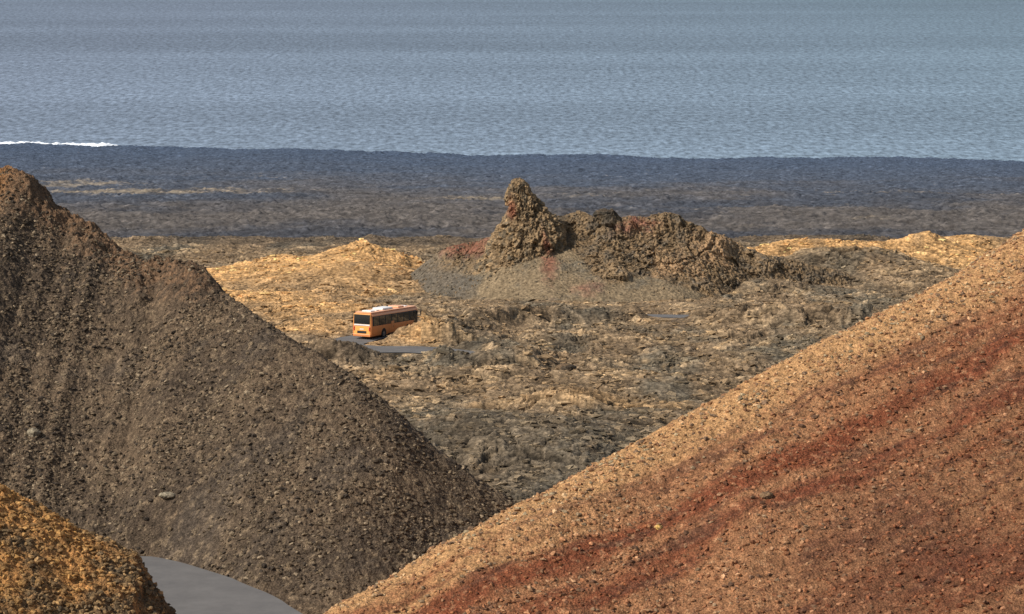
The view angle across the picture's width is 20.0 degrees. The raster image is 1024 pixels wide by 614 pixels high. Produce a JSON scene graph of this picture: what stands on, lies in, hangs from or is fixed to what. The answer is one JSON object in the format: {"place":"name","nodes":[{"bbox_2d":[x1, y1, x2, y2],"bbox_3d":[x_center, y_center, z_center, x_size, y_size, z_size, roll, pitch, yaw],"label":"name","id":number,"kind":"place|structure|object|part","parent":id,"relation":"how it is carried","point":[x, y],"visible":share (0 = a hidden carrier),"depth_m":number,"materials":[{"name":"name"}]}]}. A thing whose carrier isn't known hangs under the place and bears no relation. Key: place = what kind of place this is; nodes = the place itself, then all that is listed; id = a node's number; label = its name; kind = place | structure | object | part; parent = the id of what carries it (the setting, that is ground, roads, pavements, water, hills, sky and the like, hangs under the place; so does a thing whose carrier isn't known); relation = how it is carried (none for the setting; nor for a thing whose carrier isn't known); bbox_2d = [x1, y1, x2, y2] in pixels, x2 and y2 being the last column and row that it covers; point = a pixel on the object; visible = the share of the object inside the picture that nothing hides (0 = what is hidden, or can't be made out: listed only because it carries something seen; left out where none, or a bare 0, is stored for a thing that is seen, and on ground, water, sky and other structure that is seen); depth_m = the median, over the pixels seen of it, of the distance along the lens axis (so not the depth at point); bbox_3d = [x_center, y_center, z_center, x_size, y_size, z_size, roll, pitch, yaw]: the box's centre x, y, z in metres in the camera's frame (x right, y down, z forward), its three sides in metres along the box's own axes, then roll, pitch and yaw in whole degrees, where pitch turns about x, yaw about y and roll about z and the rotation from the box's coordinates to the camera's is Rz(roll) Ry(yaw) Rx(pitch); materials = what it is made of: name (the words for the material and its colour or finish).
{"place":"outdoors","nodes":[
{"label":"outdoors","id":0,"kind":"place"},
{"bbox_2d":[0,483,175,613],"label":"ochre cinder slope","id":1,"kind":"structure","parent":0,"point":[14,573],"depth_m":134.76,"materials":[{"name":"brown gravel"}]},
{"bbox_2d":[140,556,301,613],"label":"road","id":2,"kind":"structure","parent":0,"point":[187,588],"depth_m":149.96,"materials":[{"name":"grey asphalt"}]},
{"bbox_2d":[0,165,517,613],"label":"dark cinder slope","id":3,"kind":"structure","parent":0,"point":[375,569],"depth_m":165.22,"materials":[{"name":"brown gravel"}]},
{"bbox_2d":[27,428,41,436],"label":"boulder","id":4,"kind":"object","parent":3,"relation":"on","point":[32,432],"visible":1,"depth_m":168.34,"materials":[{"name":"stone"}]},
{"bbox_2d":[158,492,175,498],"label":"boulder","id":5,"kind":"object","parent":3,"relation":"on","point":[165,495],"visible":1,"depth_m":160.77,"materials":[{"name":"stone"}]},
{"bbox_2d":[0,0,1023,161],"bbox_3d":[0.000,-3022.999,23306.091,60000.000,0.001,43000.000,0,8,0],"label":"sea","id":6,"kind":"structure","parent":0,"point":[719,79],"depth_m":4127.87,"materials":[{"name":"liquid"}]},
{"bbox_2d":[0,141,113,146],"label":"surf","id":7,"kind":"structure","parent":6,"relation":"on","point":[87,144],"depth_m":2942.78,"materials":[{"name":"liquid"}]},
{"bbox_2d":[0,142,1023,237],"bbox_3d":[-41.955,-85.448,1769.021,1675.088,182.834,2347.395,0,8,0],"label":"coastal plain","id":8,"kind":"structure","parent":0,"point":[125,191],"depth_m":1517.28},
{"bbox_2d":[336,314,688,353],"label":"road","id":9,"kind":"structure","parent":0,"point":[361,340],"depth_m":331.62,"materials":[{"name":"grey asphalt"}]},
{"bbox_2d":[353,305,420,336],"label":"bus","id":10,"kind":"object","parent":9,"relation":"on","point":[381,321],"visible":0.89,"depth_m":339.28,"materials":[{"name":"orange paint"}]},
{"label":"rear window","id":11,"kind":"part","parent":10,"relation":"part of","materials":[{"name":"black glass"}]},
{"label":"side window","id":12,"kind":"part","parent":10,"relation":"part of","materials":[{"name":"black glass"}]},
{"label":"luggage door","id":13,"kind":"part","parent":10,"relation":"part of","materials":[{"name":"orange paint"}]},
{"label":"side window","id":14,"kind":"part","parent":10,"relation":"part of","materials":[{"name":"black glass"}]},
{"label":"side window","id":15,"kind":"part","parent":10,"relation":"part of","materials":[{"name":"black glass"}]},
{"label":"door","id":16,"kind":"part","parent":10,"relation":"part of","materials":[{"name":"orange paint"}]},
{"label":"side window","id":17,"kind":"part","parent":10,"relation":"part of","materials":[{"name":"black glass"}]},
{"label":"side window","id":18,"kind":"part","parent":10,"relation":"part of","materials":[{"name":"black glass"}]},
{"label":"side window","id":19,"kind":"part","parent":10,"relation":"part of","materials":[{"name":"black glass"}]},
{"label":"side window","id":20,"kind":"part","parent":10,"relation":"part of","materials":[{"name":"black glass"}]},
{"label":"door","id":21,"kind":"part","parent":10,"relation":"part of","materials":[{"name":"black glass"}]},
{"bbox_2d":[109,231,1010,501],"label":"lava field","id":22,"kind":"structure","parent":0,"point":[770,322],"depth_m":349.67,"materials":[{"name":"brown stone"}]},
{"bbox_2d":[556,363,576,370],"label":"boulder","id":23,"kind":"object","parent":22,"relation":"on","point":[566,366],"visible":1,"depth_m":308.05,"materials":[{"name":"stone"}]},
{"bbox_2d":[411,209,855,302],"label":"rock ridge","id":24,"kind":"object","parent":22,"relation":"on","point":[529,290],"visible":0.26,"depth_m":415.37,"materials":[{"name":"brown stone"}]},
{"bbox_2d":[471,177,566,274],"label":"rock spire","id":25,"kind":"object","parent":24,"relation":"on","point":[529,226],"visible":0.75,"depth_m":414.98,"materials":[{"name":"brown stone"}]},
{"bbox_2d":[592,208,617,219],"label":"rock outcrop","id":26,"kind":"object","parent":24,"relation":"on","point":[601,212],"visible":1,"depth_m":420.07,"materials":[{"name":"stone"}]},
{"bbox_2d":[413,210,848,301],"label":"lava rubble","id":27,"kind":"object","parent":24,"relation":"on","point":[651,244],"visible":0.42,"depth_m":416.96,"materials":[{"name":"stone"}]},
{"bbox_2d":[324,229,1023,613],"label":"red cinder slope","id":28,"kind":"structure","parent":0,"point":[942,376],"depth_m":125.95,"materials":[{"name":"brown gravel"}]},
{"bbox_2d":[654,525,662,529],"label":"boulder","id":29,"kind":"object","parent":28,"relation":"on","point":[658,527],"visible":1,"depth_m":125.03,"materials":[{"name":"stone"}]},
{"bbox_2d":[759,491,772,498],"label":"boulder","id":30,"kind":"object","parent":28,"relation":"on","point":[767,495],"visible":1,"depth_m":126.23,"materials":[{"name":"stone"}]},
{"bbox_2d":[1001,439,1012,444],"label":"boulder","id":31,"kind":"object","parent":28,"relation":"on","point":[1007,441],"visible":1,"depth_m":129.76,"materials":[{"name":"stone"}]}
]}

